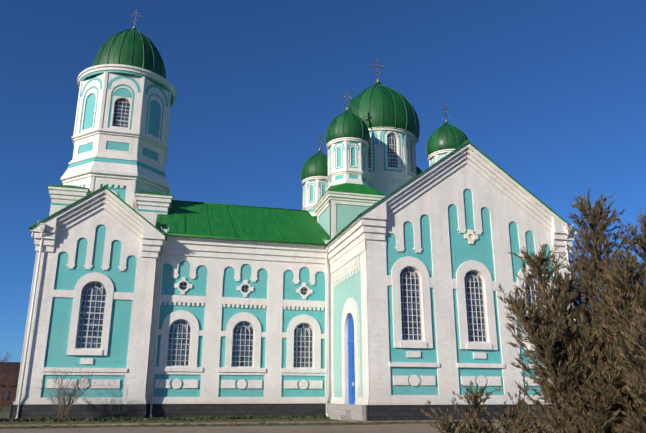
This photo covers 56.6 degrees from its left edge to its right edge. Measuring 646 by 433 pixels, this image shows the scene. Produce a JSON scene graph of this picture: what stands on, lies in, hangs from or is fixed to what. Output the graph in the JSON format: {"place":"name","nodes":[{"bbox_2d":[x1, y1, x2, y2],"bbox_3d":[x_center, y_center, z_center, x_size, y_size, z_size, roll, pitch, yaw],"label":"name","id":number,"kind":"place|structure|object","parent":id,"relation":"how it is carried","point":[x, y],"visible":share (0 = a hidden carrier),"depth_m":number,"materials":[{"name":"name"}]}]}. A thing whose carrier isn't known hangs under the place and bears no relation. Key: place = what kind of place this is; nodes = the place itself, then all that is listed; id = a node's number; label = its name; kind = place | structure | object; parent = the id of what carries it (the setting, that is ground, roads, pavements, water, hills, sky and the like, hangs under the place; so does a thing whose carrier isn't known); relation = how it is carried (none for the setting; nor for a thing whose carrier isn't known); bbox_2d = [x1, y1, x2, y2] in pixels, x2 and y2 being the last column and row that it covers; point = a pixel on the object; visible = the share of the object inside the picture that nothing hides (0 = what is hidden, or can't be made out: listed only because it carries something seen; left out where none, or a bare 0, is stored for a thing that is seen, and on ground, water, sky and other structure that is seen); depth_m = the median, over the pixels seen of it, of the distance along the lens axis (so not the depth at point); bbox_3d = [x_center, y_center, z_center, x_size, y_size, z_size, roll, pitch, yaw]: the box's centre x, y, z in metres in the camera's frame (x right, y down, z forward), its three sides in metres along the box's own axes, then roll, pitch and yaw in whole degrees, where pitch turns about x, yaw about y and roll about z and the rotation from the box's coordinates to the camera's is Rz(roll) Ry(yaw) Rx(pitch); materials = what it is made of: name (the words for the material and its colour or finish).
{"place":"outdoors","nodes":[
{"label":"outdoors","id":0,"kind":"place"},
{"bbox_2d":[0,362,20,406],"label":"house","id":1,"kind":"structure","parent":0,"point":[12,396],"depth_m":92.83,"materials":[{"name":"brown brick"}]},
{"bbox_2d":[0,407,539,428],"bbox_3d":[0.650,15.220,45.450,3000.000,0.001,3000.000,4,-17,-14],"label":"ground","id":2,"kind":"structure","parent":0,"point":[5,412],"depth_m":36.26,"materials":[{"name":"grey plant"}]},
{"bbox_2d":[0,353,12,371],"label":"bare tree","id":3,"kind":"object","parent":2,"relation":"on","point":[5,363],"visible":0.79,"depth_m":83.71,"materials":[{"name":"brown plant"}]},
{"bbox_2d":[0,357,17,405],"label":"tree","id":4,"kind":"object","parent":2,"relation":"on","point":[5,379],"visible":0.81,"depth_m":80.03,"materials":[{"name":"brown plant"}]},
{"bbox_2d":[0,367,18,410],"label":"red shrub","id":5,"kind":"object","parent":2,"relation":"on","point":[1,403],"visible":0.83,"depth_m":66.55,"materials":[{"name":"brown plant"}]},
{"bbox_2d":[30,358,106,420],"bbox_3d":[-16.352,10.921,38.858,4.063,4.463,3.994,-14,-21,38],"label":"dry bush","id":6,"kind":"object","parent":2,"relation":"on","point":[63,404],"visible":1,"depth_m":38.37,"materials":[{"name":"brown plant"}]},
{"bbox_2d":[0,414,329,422],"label":"grass","id":7,"kind":"structure","parent":2,"relation":"on","point":[112,418],"depth_m":39.78,"materials":[{"name":"green plant"}]},
{"bbox_2d":[0,417,539,426],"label":"base apron","id":8,"kind":"object","parent":2,"relation":"on","point":[349,420],"visible":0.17,"depth_m":34.82,"materials":[{"name":"grey concrete"}]},
{"bbox_2d":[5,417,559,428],"bbox_3d":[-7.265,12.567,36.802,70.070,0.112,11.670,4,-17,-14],"label":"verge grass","id":9,"kind":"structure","parent":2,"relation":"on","point":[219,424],"depth_m":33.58,"materials":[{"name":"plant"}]},
{"bbox_2d":[9,143,576,420],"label":"church walls","id":10,"kind":"structure","parent":2,"relation":"on","point":[416,315],"depth_m":43.03,"materials":[{"name":"white paint"}]},
{"bbox_2d":[47,9,176,273],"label":"bell tower","id":11,"kind":"structure","parent":10,"relation":"on","point":[127,95],"depth_m":53.33,"materials":[{"name":"white paint"}]},
{"bbox_2d":[15,220,574,418],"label":"downpipes","id":12,"kind":"object","parent":10,"relation":"attached to","point":[42,227],"visible":0.81,"depth_m":42.92,"materials":[{"name":"white metal"}]},
{"bbox_2d":[28,140,576,245],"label":"roofs","id":13,"kind":"structure","parent":10,"relation":"on","point":[227,221],"depth_m":50.51,"materials":[{"name":"green metal"}]},
{"bbox_2d":[300,134,327,221],"bbox_3d":[-0.338,-1.210,65.445,5.460,16.966,5.460,4,-17,-14],"label":"turret","id":14,"kind":"object","parent":13,"relation":"on","point":[314,174],"visible":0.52,"depth_m":64.52,"materials":[{"name":"white paint"}]},
{"bbox_2d":[313,90,386,248],"bbox_3d":[2.332,-4.098,55.817,5.460,16.966,5.460,4,-17,-14],"label":"turret","id":15,"kind":"object","parent":13,"relation":"on","point":[350,194],"visible":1,"depth_m":54.28,"materials":[{"name":"white paint"}]},
{"bbox_2d":[344,58,419,194],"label":"domed tower","id":16,"kind":"structure","parent":13,"relation":"on","point":[388,116],"depth_m":60.07,"materials":[{"name":"green metal"}]},
{"bbox_2d":[426,103,467,166],"bbox_3d":[12.383,-3.331,58.375,5.460,16.966,5.460,4,-17,-14],"label":"turret","id":17,"kind":"object","parent":13,"relation":"on","point":[445,139],"visible":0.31,"depth_m":57.94,"materials":[{"name":"green paint"}]},
{"bbox_2d":[416,166,421,174],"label":"turret","id":18,"kind":"object","parent":10,"relation":"on","point":[419,170],"depth_m":67.90,"materials":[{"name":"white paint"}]},
{"bbox_2d":[420,381,571,432],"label":"dry shrub","id":19,"kind":"object","parent":2,"relation":"on","point":[519,423],"visible":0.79,"depth_m":13.08,"materials":[{"name":"brown plant"}]},
{"bbox_2d":[496,187,645,432],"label":"evergreen tree","id":20,"kind":"object","parent":2,"relation":"on","point":[594,363],"visible":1,"depth_m":11.94,"materials":[{"name":"brown plant"}]},
{"bbox_2d":[0,422,576,432],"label":"road","id":21,"kind":"structure","parent":0,"point":[404,428],"depth_m":28.54,"materials":[{"name":"grey asphalt"}]},
{"bbox_2d":[0,0,645,361],"label":"sky","id":22,"kind":"structure","parent":0,"point":[553,92],"materials":[{"name":"blue"}]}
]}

